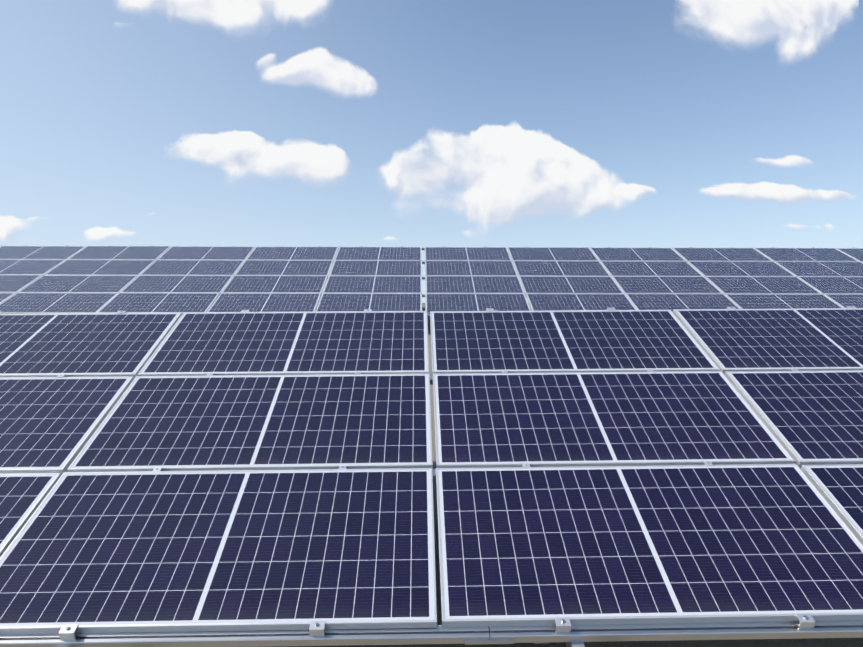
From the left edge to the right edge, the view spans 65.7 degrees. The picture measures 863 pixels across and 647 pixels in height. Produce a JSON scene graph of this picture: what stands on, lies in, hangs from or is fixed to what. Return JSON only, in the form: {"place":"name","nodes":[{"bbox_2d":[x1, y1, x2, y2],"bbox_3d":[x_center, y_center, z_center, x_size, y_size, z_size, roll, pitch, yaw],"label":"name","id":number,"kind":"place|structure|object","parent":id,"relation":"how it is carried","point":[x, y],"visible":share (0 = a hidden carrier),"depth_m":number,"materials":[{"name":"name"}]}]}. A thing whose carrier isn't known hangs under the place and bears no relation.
{"place":"outdoors","nodes":[
{"label":"outdoors","id":0,"kind":"place"},
{"bbox_2d":[0,293,15,303],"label":"solar panel","id":1,"kind":"object","parent":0,"point":[4,297],"visible":0.96,"depth_m":12.99,"materials":[{"name":"metal"}]},
{"bbox_2d":[0,275,42,292],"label":"solar panel","id":2,"kind":"object","parent":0,"point":[12,283],"visible":0.98,"depth_m":13.69,"materials":[{"name":"metal"}]},
{"bbox_2d":[0,260,64,274],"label":"solar panel","id":3,"kind":"object","parent":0,"point":[25,267],"visible":0.98,"depth_m":14.58,"materials":[{"name":"metal"}]},
{"bbox_2d":[0,246,86,259],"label":"solar panel","id":4,"kind":"object","parent":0,"point":[36,252],"visible":0.98,"depth_m":15.49,"materials":[{"name":"metal"}]},
{"bbox_2d":[0,293,117,313],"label":"solar panel","id":5,"kind":"object","parent":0,"point":[30,303],"visible":0.98,"depth_m":12.70,"materials":[{"name":"metal"}]},
{"bbox_2d":[17,275,137,292],"bbox_3d":[-7.186,-0.799,13.664,1.980,0.035,0.996,0,24,-1],"label":"solar panel","id":6,"kind":"object","parent":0,"point":[81,283],"visible":1,"depth_m":13.63,"materials":[{"name":"metal"}]},
{"bbox_2d":[44,260,155,275],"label":"solar panel","id":7,"kind":"object","parent":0,"point":[103,267],"visible":0.98,"depth_m":14.56,"materials":[{"name":"metal"}]},
{"bbox_2d":[67,246,170,259],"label":"solar panel","id":8,"kind":"object","parent":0,"point":[122,252],"visible":1,"depth_m":15.47,"materials":[{"name":"metal"}]},
{"bbox_2d":[97,293,219,313],"bbox_3d":[-5.173,-0.387,12.772,1.980,0.035,0.996,0,24,-1],"label":"solar panel","id":9,"kind":"object","parent":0,"point":[160,302],"visible":1,"depth_m":12.74,"materials":[{"name":"metal"}]},
{"bbox_2d":[120,275,232,293],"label":"solar panel","id":10,"kind":"object","parent":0,"point":[178,283],"visible":1,"depth_m":13.67,"materials":[{"name":"metal"}]},
{"bbox_2d":[140,260,244,275],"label":"solar panel","id":11,"kind":"object","parent":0,"point":[194,267],"visible":1,"depth_m":14.61,"materials":[{"name":"metal"}]},
{"bbox_2d":[157,246,254,259],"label":"solar panel","id":12,"kind":"object","parent":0,"point":[206,253],"visible":0.96,"depth_m":15.54,"materials":[{"name":"metal"}]},
{"bbox_2d":[207,293,320,311],"bbox_3d":[-3.169,-0.384,12.800,1.980,0.035,0.996,0,24,-1],"label":"solar panel","id":13,"kind":"object","parent":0,"point":[268,302],"visible":0.88,"depth_m":12.80,"materials":[{"name":"metal"}]},
{"bbox_2d":[221,275,327,293],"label":"solar panel","id":14,"kind":"object","parent":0,"point":[269,284],"visible":1,"depth_m":13.70,"materials":[{"name":"metal"}]},
{"bbox_2d":[235,260,333,275],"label":"solar panel","id":15,"kind":"object","parent":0,"point":[291,267],"visible":1,"depth_m":14.64,"materials":[{"name":"metal"}]},
{"bbox_2d":[246,247,337,260],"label":"solar panel","id":16,"kind":"object","parent":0,"point":[292,253],"visible":1,"depth_m":15.56,"materials":[{"name":"metal"}]},
{"bbox_2d":[316,293,421,310],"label":"solar panel","id":17,"kind":"object","parent":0,"point":[372,301],"visible":0.85,"depth_m":12.86,"materials":[{"name":"metal"}]},
{"bbox_2d":[323,276,421,292],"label":"solar panel","id":18,"kind":"object","parent":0,"point":[374,284],"visible":0.98,"depth_m":13.74,"materials":[{"name":"metal"}]},
{"bbox_2d":[329,260,421,275],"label":"solar panel","id":19,"kind":"object","parent":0,"point":[372,268],"visible":1,"depth_m":14.67,"materials":[{"name":"metal"}]},
{"bbox_2d":[335,247,421,260],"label":"solar panel","id":20,"kind":"object","parent":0,"point":[384,253],"visible":0.98,"depth_m":15.60,"materials":[{"name":"metal"}]},
{"bbox_2d":[321,248,525,296],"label":"table back rails","id":21,"kind":"object","parent":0,"point":[423,262],"depth_m":14.24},
{"bbox_2d":[0,245,854,313],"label":"table clamps","id":22,"kind":"object","parent":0,"point":[400,275],"visible":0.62,"depth_m":14.36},
{"bbox_2d":[0,306,855,639],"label":"panel clamps","id":23,"kind":"object","parent":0,"point":[562,626],"visible":0.9,"depth_m":2.73,"materials":[{"name":"silver metal"}]},
{"bbox_2d":[0,311,862,646],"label":"mounting rails","id":24,"kind":"object","parent":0,"point":[606,633],"visible":0.21,"depth_m":2.73,"materials":[{"name":"silver metal"}]},
{"bbox_2d":[0,0,862,302],"label":"sky","id":25,"kind":"structure","parent":0,"point":[240,123],"materials":[{"name":"blue"}]},
{"bbox_2d":[425,247,511,260],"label":"solar panel","id":26,"kind":"object","parent":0,"point":[467,253],"visible":1,"depth_m":15.62,"materials":[{"name":"metal"}]},
{"bbox_2d":[425,261,517,275],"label":"solar panel","id":27,"kind":"object","parent":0,"point":[469,268],"visible":1,"depth_m":14.69,"materials":[{"name":"glass"}]},
{"bbox_2d":[425,276,524,293],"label":"solar panel","id":28,"kind":"object","parent":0,"point":[477,284],"visible":1,"depth_m":13.76,"materials":[{"name":"glass"}]},
{"bbox_2d":[425,293,530,312],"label":"solar panel","id":29,"kind":"object","parent":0,"point":[467,302],"visible":0.88,"depth_m":12.89,"materials":[{"name":"glass"}]},
{"bbox_2d":[507,247,598,261],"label":"solar panel","id":30,"kind":"object","parent":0,"point":[551,253],"visible":0.96,"depth_m":15.66,"materials":[{"name":"glass"}]},
{"bbox_2d":[513,261,609,276],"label":"solar panel","id":31,"kind":"object","parent":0,"point":[560,268],"visible":0.98,"depth_m":14.74,"materials":[{"name":"glass"}]},
{"bbox_2d":[278,302,862,646],"bbox_3d":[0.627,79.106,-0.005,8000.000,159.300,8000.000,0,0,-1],"label":"hillside ground","id":32,"kind":"structure","parent":0,"point":[831,642],"depth_m":3.23,"materials":[{"name":"brown plant"}]},
{"bbox_2d":[494,310,584,646],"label":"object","id":33,"kind":"object","parent":32,"relation":"on","point":[574,644],"visible":0.1,"depth_m":2.73,"materials":[{"name":"silver metal"}]},
{"bbox_2d":[0,473,61,556],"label":"solar panel","id":34,"kind":"object","parent":33,"relation":"on","point":[23,496],"visible":1,"depth_m":3.42,"materials":[{"name":"glass"}]},
{"bbox_2d":[0,376,133,473],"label":"solar panel","id":35,"kind":"object","parent":33,"relation":"on","point":[49,424],"visible":1,"depth_m":4.08,"materials":[{"name":"glass"}]},
{"bbox_2d":[0,313,181,377],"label":"solar panel","id":36,"kind":"object","parent":33,"relation":"on","point":[84,345],"visible":1,"depth_m":4.96,"materials":[{"name":"glass"}]},
{"bbox_2d":[0,468,436,634],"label":"solar panel","id":37,"kind":"object","parent":33,"relation":"on","point":[171,551],"visible":1,"depth_m":3.07,"materials":[{"name":"glass"}]},
{"bbox_2d":[67,373,432,471],"bbox_3d":[-0.993,0.580,4.091,1.980,0.037,0.996,-1,26,-1],"label":"solar panel","id":38,"kind":"object","parent":33,"relation":"on","point":[262,422],"visible":1,"depth_m":4.00,"materials":[{"name":"glass"}]},
{"bbox_2d":[138,311,428,375],"bbox_3d":[-1.015,0.136,5.011,1.980,0.037,0.996,0,26,-1],"label":"solar panel","id":39,"kind":"object","parent":33,"relation":"on","point":[284,343],"visible":0.98,"depth_m":4.94,"materials":[{"name":"glass"}]},
{"bbox_2d":[430,310,719,375],"bbox_3d":[0.987,0.124,5.044,1.980,0.036,0.996,0,26,-1],"label":"solar panel","id":40,"kind":"object","parent":33,"relation":"on","point":[559,341],"visible":1,"depth_m":4.97,"materials":[{"name":"glass"}]},
{"bbox_2d":[433,371,794,467],"bbox_3d":[1.008,0.565,4.127,1.980,0.037,0.996,0,26,-1],"label":"solar panel","id":41,"kind":"object","parent":33,"relation":"on","point":[545,419],"visible":1,"depth_m":4.04,"materials":[{"name":"glass"}]},
{"bbox_2d":[436,464,862,626],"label":"solar panel","id":42,"kind":"object","parent":33,"relation":"on","point":[608,545],"visible":1,"depth_m":3.11,"materials":[{"name":"glass"}]},
{"bbox_2d":[673,308,862,373],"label":"solar panel","id":43,"kind":"object","parent":33,"relation":"on","point":[807,339],"visible":1,"depth_m":5.04,"materials":[{"name":"glass"}]},
{"bbox_2d":[725,370,862,466],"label":"solar panel","id":44,"kind":"object","parent":33,"relation":"on","point":[811,417],"visible":1,"depth_m":4.16,"materials":[{"name":"glass"}]},
{"bbox_2d":[801,464,862,543],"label":"solar panel","id":45,"kind":"object","parent":33,"relation":"on","point":[839,487],"visible":1,"depth_m":3.50,"materials":[{"name":"glass"}]},
{"bbox_2d":[519,276,623,294],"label":"solar panel","id":46,"kind":"object","parent":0,"point":[569,284],"visible":1,"depth_m":13.79,"materials":[{"name":"glass"}]},
{"bbox_2d":[526,294,636,310],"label":"solar panel","id":47,"kind":"object","parent":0,"point":[546,302],"visible":0.83,"depth_m":12.95,"materials":[{"name":"metal"}]},
{"bbox_2d":[590,248,685,260],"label":"solar panel","id":48,"kind":"object","parent":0,"point":[635,254],"visible":1,"depth_m":15.70,"materials":[{"name":"metal"}]},
{"bbox_2d":[600,261,702,276],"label":"solar panel","id":49,"kind":"object","parent":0,"point":[649,268],"visible":1,"depth_m":14.79,"materials":[{"name":"metal"}]},
{"bbox_2d":[612,276,722,293],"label":"solar panel","id":50,"kind":"object","parent":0,"point":[664,284],"visible":1,"depth_m":13.83,"materials":[{"name":"metal"}]},
{"bbox_2d":[625,294,739,310],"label":"solar panel","id":51,"kind":"object","parent":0,"point":[671,302],"visible":0.77,"depth_m":13.01,"materials":[{"name":"metal"}]},
{"bbox_2d":[672,248,771,261],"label":"solar panel","id":52,"kind":"object","parent":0,"point":[719,254],"visible":1,"depth_m":15.74,"materials":[{"name":"metal"}]},
{"bbox_2d":[688,261,795,276],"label":"solar panel","id":53,"kind":"object","parent":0,"point":[743,268],"visible":1,"depth_m":14.82,"materials":[{"name":"glass"}]},
{"bbox_2d":[705,276,821,294],"bbox_3d":[6.860,-0.788,13.903,1.980,0.037,0.996,0,24,-1],"label":"solar panel","id":54,"kind":"object","parent":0,"point":[724,285],"visible":1,"depth_m":13.87,"materials":[{"name":"glass"}]},
{"bbox_2d":[725,294,842,308],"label":"solar panel","id":55,"kind":"object","parent":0,"point":[766,301],"visible":0.75,"depth_m":13.07,"materials":[{"name":"glass"}]},
{"bbox_2d":[754,248,858,261],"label":"solar panel","id":56,"kind":"object","parent":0,"point":[808,254],"visible":1,"depth_m":15.78,"materials":[{"name":"glass"}]},
{"bbox_2d":[775,261,862,276],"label":"solar panel","id":57,"kind":"object","parent":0,"point":[821,269],"visible":0.98,"depth_m":14.87,"materials":[{"name":"glass"}]},
{"bbox_2d":[798,277,862,294],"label":"solar panel","id":58,"kind":"object","parent":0,"point":[837,285],"visible":1,"depth_m":13.95,"materials":[{"name":"glass"}]},
{"bbox_2d":[824,294,862,307],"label":"solar panel","id":59,"kind":"object","parent":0,"point":[846,300],"visible":0.83,"depth_m":13.18,"materials":[{"name":"metal"}]},
{"bbox_2d":[836,248,862,261],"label":"solar panel","id":60,"kind":"object","parent":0,"point":[856,253],"visible":0.98,"depth_m":15.97,"materials":[{"name":"metal"}]}
]}

